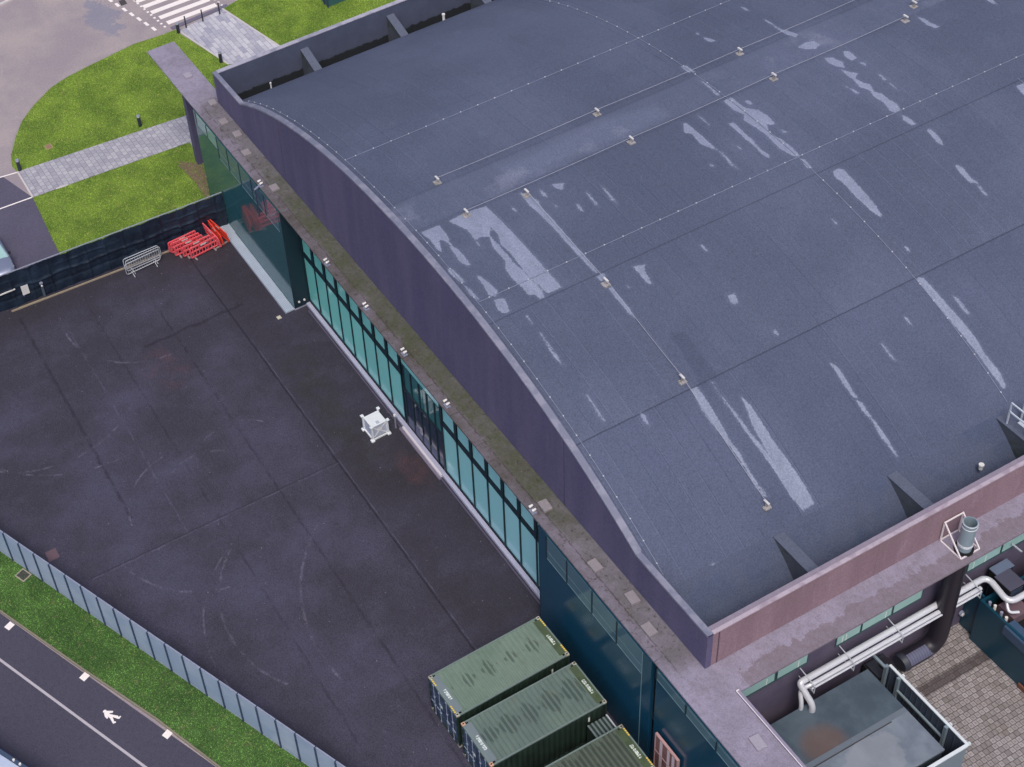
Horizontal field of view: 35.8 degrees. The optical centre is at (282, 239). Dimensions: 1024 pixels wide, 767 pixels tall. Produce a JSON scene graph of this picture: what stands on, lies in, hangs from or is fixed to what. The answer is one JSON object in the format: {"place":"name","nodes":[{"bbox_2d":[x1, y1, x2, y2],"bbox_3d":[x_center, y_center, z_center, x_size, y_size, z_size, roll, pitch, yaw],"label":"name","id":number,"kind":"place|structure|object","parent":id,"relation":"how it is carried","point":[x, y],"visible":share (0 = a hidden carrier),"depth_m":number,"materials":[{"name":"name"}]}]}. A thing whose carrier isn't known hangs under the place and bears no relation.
{"place":"outdoors","nodes":[
{"label":"outdoors","id":0,"kind":"place"},
{"bbox_2d":[0,613,214,766],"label":"road","id":1,"kind":"structure","parent":0,"point":[56,710],"depth_m":74.33,"materials":[{"name":"asphalt"}]},
{"bbox_2d":[0,749,26,766],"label":"site cabin","id":2,"kind":"object","parent":1,"relation":"on","point":[7,760],"visible":1,"depth_m":70.61,"materials":[{"name":"metal"}]},
{"bbox_2d":[0,610,220,766],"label":"verge kerb","id":3,"kind":"structure","parent":1,"relation":"on","point":[115,691],"depth_m":75.26,"materials":[{"name":"concrete"}]},
{"bbox_2d":[33,143,206,253],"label":"lawn","id":4,"kind":"structure","parent":0,"point":[125,212],"depth_m":103.99,"materials":[{"name":"plant"}]},
{"bbox_2d":[178,161,209,198],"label":"soil patch","id":5,"kind":"object","parent":4,"relation":"on","point":[198,175],"visible":0.69,"depth_m":104.93,"materials":[{"name":"soil"}]},
{"bbox_2d":[11,30,230,170],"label":"lawn","id":6,"kind":"structure","parent":0,"point":[92,95],"depth_m":112.48,"materials":[{"name":"plant"}]},
{"bbox_2d":[15,159,21,170],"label":"bollard","id":7,"kind":"object","parent":6,"relation":"on","point":[18,164],"visible":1,"depth_m":107.33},
{"bbox_2d":[44,143,52,149],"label":"lawn cover","id":8,"kind":"object","parent":6,"relation":"on","point":[48,146],"visible":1,"depth_m":109.34,"materials":[{"name":"metal"}]},
{"bbox_2d":[136,114,141,126],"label":"bollard","id":9,"kind":"object","parent":6,"relation":"on","point":[138,120],"visible":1,"depth_m":109.49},
{"bbox_2d":[175,22,179,33],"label":"bollard","id":10,"kind":"object","parent":6,"relation":"on","point":[177,27],"visible":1,"depth_m":117.91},
{"bbox_2d":[218,51,222,62],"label":"bollard","id":11,"kind":"object","parent":6,"relation":"on","point":[220,57],"visible":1,"depth_m":114.25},
{"bbox_2d":[180,8,279,64],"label":"crossing path","id":12,"kind":"structure","parent":0,"point":[232,38],"depth_m":117.02,"materials":[{"name":"stone"}]},
{"bbox_2d":[268,183,279,192],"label":"ballast slab","id":13,"kind":"structure","parent":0,"point":[274,187],"depth_m":90.02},
{"bbox_2d":[225,0,395,44],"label":"lawn","id":14,"kind":"structure","parent":0,"point":[283,24],"depth_m":118.07,"materials":[{"name":"plant"}]},
{"bbox_2d":[12,0,394,252],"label":"lawn grass","id":15,"kind":"structure","parent":14,"relation":"on","point":[143,90],"depth_m":111.24,"materials":[{"name":"plant"}]},
{"bbox_2d":[321,0,344,7],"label":"utility enclosure","id":16,"kind":"object","parent":14,"relation":"on","point":[328,3],"visible":1,"depth_m":118.48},
{"bbox_2d":[323,258,329,266],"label":"ledge lamp","id":17,"kind":"object","parent":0,"point":[326,263],"visible":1,"depth_m":84.53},
{"bbox_2d":[0,0,657,766],"bbox_3d":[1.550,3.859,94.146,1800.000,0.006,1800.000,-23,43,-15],"label":"ground","id":18,"kind":"structure","parent":0,"point":[46,46],"depth_m":119.55,"materials":[{"name":"concrete"}]},
{"bbox_2d":[0,0,11,5],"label":"kerb","id":19,"kind":"structure","parent":18,"relation":"on","point":[4,2],"depth_m":124.80,"materials":[{"name":"stone"}]},
{"bbox_2d":[0,172,59,269],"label":"access lane","id":20,"kind":"structure","parent":18,"relation":"on","point":[26,238],"depth_m":102.92,"materials":[{"name":"asphalt"}]},
{"bbox_2d":[0,240,16,276],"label":"parked car","id":21,"kind":"object","parent":20,"relation":"on","point":[6,264],"visible":0.78,"depth_m":99.15,"materials":[{"name":"silver metal"}]},
{"bbox_2d":[10,30,172,153],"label":"lawn kerb","id":22,"kind":"structure","parent":18,"relation":"on","point":[67,76],"depth_m":115.69,"materials":[{"name":"concrete"}]},
{"bbox_2d":[17,116,203,197],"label":"footpath","id":23,"kind":"structure","parent":18,"relation":"on","point":[52,175],"depth_m":107.67,"materials":[{"name":"stone"}]},
{"bbox_2d":[0,551,308,766],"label":"grass verge","id":24,"kind":"object","parent":18,"relation":"on","point":[206,722],"depth_m":75.70,"materials":[{"name":"plant"}]},
{"bbox_2d":[16,568,31,581],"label":"gully grate","id":25,"kind":"object","parent":24,"relation":"on","point":[23,574],"visible":1,"depth_m":81.20,"materials":[{"name":"metal"}]},
{"bbox_2d":[0,530,344,766],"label":"panel fence","id":26,"kind":"object","parent":24,"relation":"on","point":[277,732],"visible":1,"depth_m":74.83,"materials":[{"name":"metal"}]},
{"bbox_2d":[170,4,227,29],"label":"dropped kerb","id":27,"kind":"structure","parent":18,"relation":"on","point":[207,13],"depth_m":119.68,"materials":[{"name":"concrete"}]},
{"bbox_2d":[0,233,653,766],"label":"yard","id":28,"kind":"structure","parent":18,"relation":"on","point":[198,467],"depth_m":83.14,"materials":[{"name":"asphalt"}]},
{"bbox_2d":[39,282,45,296],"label":"service post","id":29,"kind":"object","parent":28,"relation":"on","point":[42,288],"visible":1,"depth_m":97.10,"materials":[{"name":"metal"}]},
{"bbox_2d":[45,548,59,561],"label":"yard cover","id":30,"kind":"object","parent":28,"relation":"on","point":[52,554],"visible":1,"depth_m":82.02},
{"bbox_2d":[0,191,227,311],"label":"covered fence","id":31,"kind":"object","parent":28,"relation":"on","point":[85,261],"visible":0.98,"depth_m":97.74,"materials":[{"name":"fabric"}]},
{"bbox_2d":[21,284,29,295],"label":"notice board","id":32,"kind":"object","parent":31,"relation":"attached to","point":[25,289],"visible":1,"depth_m":96.63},
{"bbox_2d":[123,245,158,270],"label":"crowd barrier","id":33,"kind":"object","parent":28,"relation":"on","point":[139,255],"visible":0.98,"depth_m":98.18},
{"bbox_2d":[125,249,160,276],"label":"crowd barrier","id":34,"kind":"object","parent":28,"relation":"on","point":[141,262],"visible":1,"depth_m":97.88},
{"bbox_2d":[125,247,160,273],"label":"crowd barrier","id":35,"kind":"object","parent":28,"relation":"on","point":[142,260],"visible":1,"depth_m":98.12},
{"bbox_2d":[167,230,195,253],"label":"plastic barrier","id":36,"kind":"object","parent":28,"relation":"on","point":[181,237],"visible":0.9,"depth_m":98.90,"materials":[{"name":"plastic"}]},
{"bbox_2d":[170,232,198,253],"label":"plastic barrier","id":37,"kind":"object","parent":28,"relation":"on","point":[183,240],"visible":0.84,"depth_m":98.70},
{"bbox_2d":[174,234,202,257],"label":"plastic barrier","id":38,"kind":"object","parent":28,"relation":"on","point":[180,244],"visible":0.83,"depth_m":98.54,"materials":[{"name":"plastic"}]},
{"bbox_2d":[182,235,210,258],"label":"plastic barrier","id":39,"kind":"object","parent":28,"relation":"on","point":[191,243],"visible":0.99,"depth_m":98.37,"materials":[{"name":"plastic"}]},
{"bbox_2d":[189,235,217,259],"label":"plastic barrier","id":40,"kind":"object","parent":28,"relation":"on","point":[205,245],"visible":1,"depth_m":98.36,"materials":[{"name":"plastic"}]},
{"bbox_2d":[202,223,222,248],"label":"plastic barrier","id":41,"kind":"object","parent":28,"relation":"on","point":[208,231],"visible":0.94,"depth_m":99.04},
{"bbox_2d":[208,220,226,245],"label":"plastic barrier","id":42,"kind":"object","parent":28,"relation":"on","point":[215,232],"visible":0.95,"depth_m":99.16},
{"bbox_2d":[210,219,230,241],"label":"plastic barrier","id":43,"kind":"object","parent":28,"relation":"on","point":[223,233],"visible":0.88,"depth_m":99.24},
{"bbox_2d":[220,224,294,313],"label":"metal walkway","id":44,"kind":"structure","parent":28,"relation":"on","point":[266,280],"depth_m":96.78,"materials":[{"name":"metal"}]},
{"bbox_2d":[428,616,569,747],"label":"shipping container","id":45,"kind":"object","parent":28,"relation":"on","point":[501,668],"visible":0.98,"depth_m":70.72,"materials":[{"name":"metal"}]},
{"bbox_2d":[429,681,445,723],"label":"door","id":46,"kind":"structure","parent":45,"relation":"in","point":[438,701],"depth_m":71.19,"materials":[{"name":"metal"}]},
{"bbox_2d":[443,699,458,742],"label":"door","id":47,"kind":"structure","parent":45,"relation":"in","point":[450,718],"depth_m":70.39,"materials":[{"name":"metal"}]},
{"bbox_2d":[461,661,606,766],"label":"shipping container","id":48,"kind":"object","parent":28,"relation":"on","point":[547,720],"visible":0.99,"depth_m":68.78,"materials":[{"name":"metal"}]},
{"bbox_2d":[461,728,477,766],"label":"door","id":49,"kind":"structure","parent":48,"relation":"in","point":[470,748],"depth_m":69.17,"materials":[{"name":"metal"}]},
{"bbox_2d":[477,749,489,766],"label":"door","id":50,"kind":"structure","parent":48,"relation":"in","point":[482,762],"depth_m":68.15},
{"bbox_2d":[545,724,654,766],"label":"shipping container","id":51,"kind":"object","parent":28,"relation":"on","point":[617,746],"visible":1,"depth_m":66.90,"materials":[{"name":"metal"}]},
{"bbox_2d":[587,714,615,742],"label":"stairs","id":52,"kind":"structure","parent":28,"relation":"on","point":[600,727],"depth_m":68.63,"materials":[{"name":"metal"}]},
{"bbox_2d":[653,732,679,766],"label":"pallet","id":53,"kind":"object","parent":28,"relation":"on","point":[665,755],"visible":1,"depth_m":66.25,"materials":[{"name":"wood"}]},
{"bbox_2d":[147,0,1023,766],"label":"industrial building","id":54,"kind":"structure","parent":18,"relation":"on","point":[807,338],"depth_m":73.95,"materials":[{"name":"metal"}]},
{"bbox_2d":[183,72,192,79],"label":"ballast slab","id":55,"kind":"object","parent":54,"relation":"on","point":[187,75],"depth_m":99.71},
{"bbox_2d":[194,112,206,135],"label":"upper window","id":56,"kind":"structure","parent":54,"relation":"in","point":[200,123],"depth_m":97.08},
{"bbox_2d":[205,125,216,147],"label":"upper window","id":57,"kind":"structure","parent":54,"relation":"in","point":[210,135],"depth_m":95.98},
{"bbox_2d":[207,99,217,106],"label":"ballast slab","id":58,"kind":"object","parent":54,"relation":"on","point":[212,102],"depth_m":97.14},
{"bbox_2d":[215,137,228,169],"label":"upper window","id":59,"kind":"structure","parent":54,"relation":"in","point":[221,150],"depth_m":95.10,"materials":[{"name":"teal glass"}]},
{"bbox_2d":[218,117,228,125],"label":"ballast slab","id":60,"kind":"object","parent":54,"relation":"on","point":[223,121],"depth_m":95.48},
{"bbox_2d":[225,149,240,183],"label":"upper window","id":61,"kind":"structure","parent":54,"relation":"in","point":[233,167],"depth_m":93.97,"materials":[{"name":"teal glass"}]},
{"bbox_2d":[232,130,241,138],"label":"ballast slab","id":62,"kind":"object","parent":54,"relation":"on","point":[237,134],"depth_m":94.36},
{"bbox_2d":[237,164,252,198],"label":"upper window","id":63,"kind":"structure","parent":54,"relation":"in","point":[245,180],"depth_m":92.76,"materials":[{"name":"teal glass"}]},
{"bbox_2d":[241,148,251,156],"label":"ballast slab","id":64,"kind":"object","parent":54,"relation":"on","point":[245,152],"depth_m":92.84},
{"bbox_2d":[250,179,265,214],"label":"upper window","id":65,"kind":"structure","parent":54,"relation":"in","point":[259,194],"depth_m":91.52,"materials":[{"name":"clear glass"}]},
{"bbox_2d":[254,180,263,216],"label":"ledge lamp","id":66,"kind":"object","parent":54,"relation":"on","point":[260,184],"visible":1,"depth_m":90.51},
{"bbox_2d":[262,194,279,231],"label":"upper window","id":67,"kind":"structure","parent":54,"relation":"in","point":[270,211],"depth_m":90.27,"materials":[{"name":"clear glass"}]},
{"bbox_2d":[348,0,729,158],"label":"lightning conductor","id":68,"kind":"object","parent":54,"relation":"on","point":[534,81],"visible":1,"depth_m":84.58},
{"bbox_2d":[546,536,565,580],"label":"upper window","id":69,"kind":"structure","parent":54,"relation":"in","point":[558,561],"depth_m":69.61,"materials":[{"name":"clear glass"}]},
{"bbox_2d":[566,560,591,611],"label":"upper window","id":70,"kind":"structure","parent":54,"relation":"in","point":[576,583],"depth_m":68.38,"materials":[{"name":"blue glass"}]},
{"bbox_2d":[591,591,616,640],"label":"upper window","id":71,"kind":"structure","parent":54,"relation":"in","point":[599,611],"depth_m":67.06,"materials":[{"name":"blue glass"}]},
{"bbox_2d":[615,621,642,672],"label":"upper window","id":72,"kind":"structure","parent":54,"relation":"in","point":[624,641],"depth_m":65.76,"materials":[{"name":"blue glass"}]},
{"bbox_2d":[624,590,640,605],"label":"ballast slab","id":73,"kind":"object","parent":54,"relation":"on","point":[631,597],"depth_m":66.16,"materials":[{"name":"concrete"}]},
{"bbox_2d":[433,0,852,184],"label":"fall arrest line","id":74,"kind":"object","parent":54,"relation":"on","point":[597,113],"visible":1,"depth_m":81.18,"materials":[{"name":"metal"}]},
{"bbox_2d":[522,188,771,511],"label":"fall arrest line","id":75,"kind":"object","parent":54,"relation":"attached to","point":[681,382],"visible":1,"depth_m":69.66,"materials":[{"name":"metal"}]},
{"bbox_2d":[641,621,657,637],"bbox_3d":[15.332,16.323,64.969,0.440,0.130,0.620,-23,42,-15],"label":"ballast slab","id":76,"kind":"object","parent":54,"relation":"on","point":[648,629],"depth_m":64.90,"materials":[{"name":"concrete"}]},
{"bbox_2d":[655,669,685,712],"bbox_3d":[15.854,18.470,63.461,0.034,0.720,1.950,-23,43,-15],"label":"upper window","id":77,"kind":"structure","parent":54,"relation":"in","point":[678,700],"depth_m":63.47,"materials":[{"name":"blue glass"}]},
{"bbox_2d":[685,704,715,749],"bbox_3d":[16.708,19.519,62.098,0.034,0.720,1.950,-23,43,-15],"label":"upper window","id":78,"kind":"structure","parent":54,"relation":"in","point":[692,717],"depth_m":62.11,"materials":[{"name":"teal glass"}]},
{"bbox_2d":[715,741,737,766],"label":"upper window","id":79,"kind":"structure","parent":54,"relation":"in","point":[720,751],"depth_m":61.06,"materials":[{"name":"teal glass"}]},
{"bbox_2d":[479,54,1023,301],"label":"lightning conductor","id":80,"kind":"object","parent":54,"relation":"on","point":[748,179],"visible":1,"depth_m":76.29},
{"bbox_2d":[748,733,766,751],"bbox_3d":[18.529,19.632,60.572,0.440,0.130,0.620,-20,42,-12],"label":"ballast slab","id":81,"kind":"object","parent":54,"relation":"on","point":[757,742],"depth_m":60.52,"materials":[{"name":"concrete"}]},
{"bbox_2d":[742,672,776,697],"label":"side window","id":82,"kind":"structure","parent":54,"relation":"in","point":[760,685],"depth_m":66.29,"materials":[{"name":"teal glass"}]},
{"bbox_2d":[545,0,1006,401],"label":"lightning conductor","id":83,"kind":"object","parent":54,"relation":"on","point":[818,175],"visible":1,"depth_m":76.01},
{"bbox_2d":[776,654,808,680],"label":"side window","id":84,"kind":"structure","parent":54,"relation":"in","point":[792,667],"depth_m":66.75,"materials":[{"name":"teal glass"}]},
{"bbox_2d":[835,624,861,647],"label":"side window","id":85,"kind":"structure","parent":54,"relation":"in","point":[856,631],"depth_m":67.57,"materials":[{"name":"teal glass"}]},
{"bbox_2d":[861,606,893,632],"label":"side window","id":86,"kind":"structure","parent":54,"relation":"in","point":[879,618],"depth_m":67.98,"materials":[{"name":"teal glass"}]},
{"bbox_2d":[892,590,923,614],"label":"side window","id":87,"kind":"structure","parent":54,"relation":"in","point":[919,595],"depth_m":68.45,"materials":[{"name":"teal glass"}]},
{"bbox_2d":[797,574,1023,712],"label":"insulated pipes","id":88,"kind":"object","parent":54,"relation":"attached to","point":[882,635],"visible":1,"depth_m":67.90,"materials":[{"name":"metal"}]},
{"bbox_2d":[893,565,966,671],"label":"black duct","id":89,"kind":"object","parent":54,"relation":"attached to","point":[931,642],"visible":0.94,"depth_m":69.50,"materials":[{"name":"metal"}]},
{"bbox_2d":[939,512,979,559],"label":"flue support","id":90,"kind":"object","parent":54,"relation":"on","point":[976,545],"visible":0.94,"depth_m":65.92,"materials":[{"name":"white metal"}]},
{"bbox_2d":[954,516,978,556],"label":"exhaust flue","id":91,"kind":"object","parent":54,"relation":"on","point":[964,543],"visible":1,"depth_m":65.27,"materials":[{"name":"metal"}]},
{"bbox_2d":[978,462,983,469],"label":"vent pipe","id":92,"kind":"object","parent":54,"relation":"on","point":[981,465],"visible":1,"depth_m":68.44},
{"bbox_2d":[966,545,1002,573],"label":"side window","id":93,"kind":"structure","parent":54,"relation":"in","point":[997,551],"depth_m":69.61,"materials":[{"name":"teal glass"}]},
{"bbox_2d":[1001,533,1023,553],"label":"side window","id":94,"kind":"structure","parent":54,"relation":"in","point":[1019,539],"depth_m":70.05,"materials":[{"name":"teal glass"}]},
{"bbox_2d":[1006,402,1023,427],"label":"roof access steps","id":95,"kind":"structure","parent":54,"relation":"on","point":[1021,422],"depth_m":68.67,"materials":[{"name":"metal"}]},
{"bbox_2d":[362,302,368,310],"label":"ledge lamp","id":96,"kind":"object","parent":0,"point":[365,307],"visible":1,"depth_m":81.55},
{"bbox_2d":[360,406,391,442],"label":"steel crate","id":97,"kind":"object","parent":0,"point":[375,423],"visible":1,"depth_m":85.10,"materials":[{"name":"grey metal"}]},
{"bbox_2d":[400,347,407,356],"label":"ledge lamp","id":98,"kind":"object","parent":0,"point":[404,353],"visible":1,"depth_m":78.69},
{"bbox_2d":[443,399,450,408],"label":"ledge lamp","id":99,"kind":"object","parent":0,"point":[446,405],"visible":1,"depth_m":75.71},
{"bbox_2d":[248,101,662,573],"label":"lightning conductor","id":100,"kind":"object","parent":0,"point":[494,323],"visible":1,"depth_m":71.12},
{"bbox_2d":[528,504,536,514],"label":"ledge lamp","id":101,"kind":"object","parent":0,"point":[533,511],"visible":1,"depth_m":70.25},
{"bbox_2d":[537,499,552,512],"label":"ballast slab","id":102,"kind":"structure","parent":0,"point":[545,506],"depth_m":70.40,"materials":[{"name":"concrete"}]},
{"bbox_2d":[587,558,602,572],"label":"ballast slab","id":103,"kind":"structure","parent":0,"point":[595,565],"depth_m":67.63,"materials":[{"name":"concrete"}]},
{"bbox_2d":[461,14,909,218],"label":"fall arrest line","id":104,"kind":"object","parent":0,"point":[631,141],"visible":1,"depth_m":79.53,"materials":[{"name":"metal"}]},
{"bbox_2d":[909,0,918,8],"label":"fall arrest line","id":105,"kind":"object","parent":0,"point":[913,6],"visible":1,"depth_m":84.71,"materials":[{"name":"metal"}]},
{"bbox_2d":[893,623,1023,766],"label":"plant yard paving","id":106,"kind":"structure","parent":0,"point":[966,687],"depth_m":69.46,"materials":[{"name":"stone"}]},
{"bbox_2d":[771,669,944,766],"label":"plant unit","id":107,"kind":"object","parent":106,"relation":"on","point":[865,718],"visible":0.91,"depth_m":66.22,"materials":[{"name":"metal"}]},
{"bbox_2d":[861,654,897,686],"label":"fan unit","id":108,"kind":"object","parent":106,"relation":"on","point":[874,667],"visible":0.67,"depth_m":69.48,"materials":[{"name":"metal"}]},
{"bbox_2d":[865,648,970,766],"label":"louvred screen","id":109,"kind":"object","parent":106,"relation":"on","point":[931,720],"visible":0.77,"depth_m":66.73,"materials":[{"name":"metal"}]},
{"bbox_2d":[959,575,1023,692],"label":"blue container","id":110,"kind":"object","parent":106,"relation":"on","point":[992,626],"visible":0.96,"depth_m":69.70,"materials":[{"name":"paint"}]},
{"bbox_2d":[985,558,1014,596],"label":"rooftop cabinet","id":111,"kind":"object","parent":110,"relation":"in","point":[1000,567],"visible":0.7,"depth_m":69.92,"materials":[{"name":"metal"}]},
{"bbox_2d":[992,568,1023,596],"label":"rooftop cabinet","id":112,"kind":"object","parent":110,"relation":"in","point":[1010,582],"visible":0.81,"depth_m":69.31,"materials":[{"name":"metal"}]}
]}

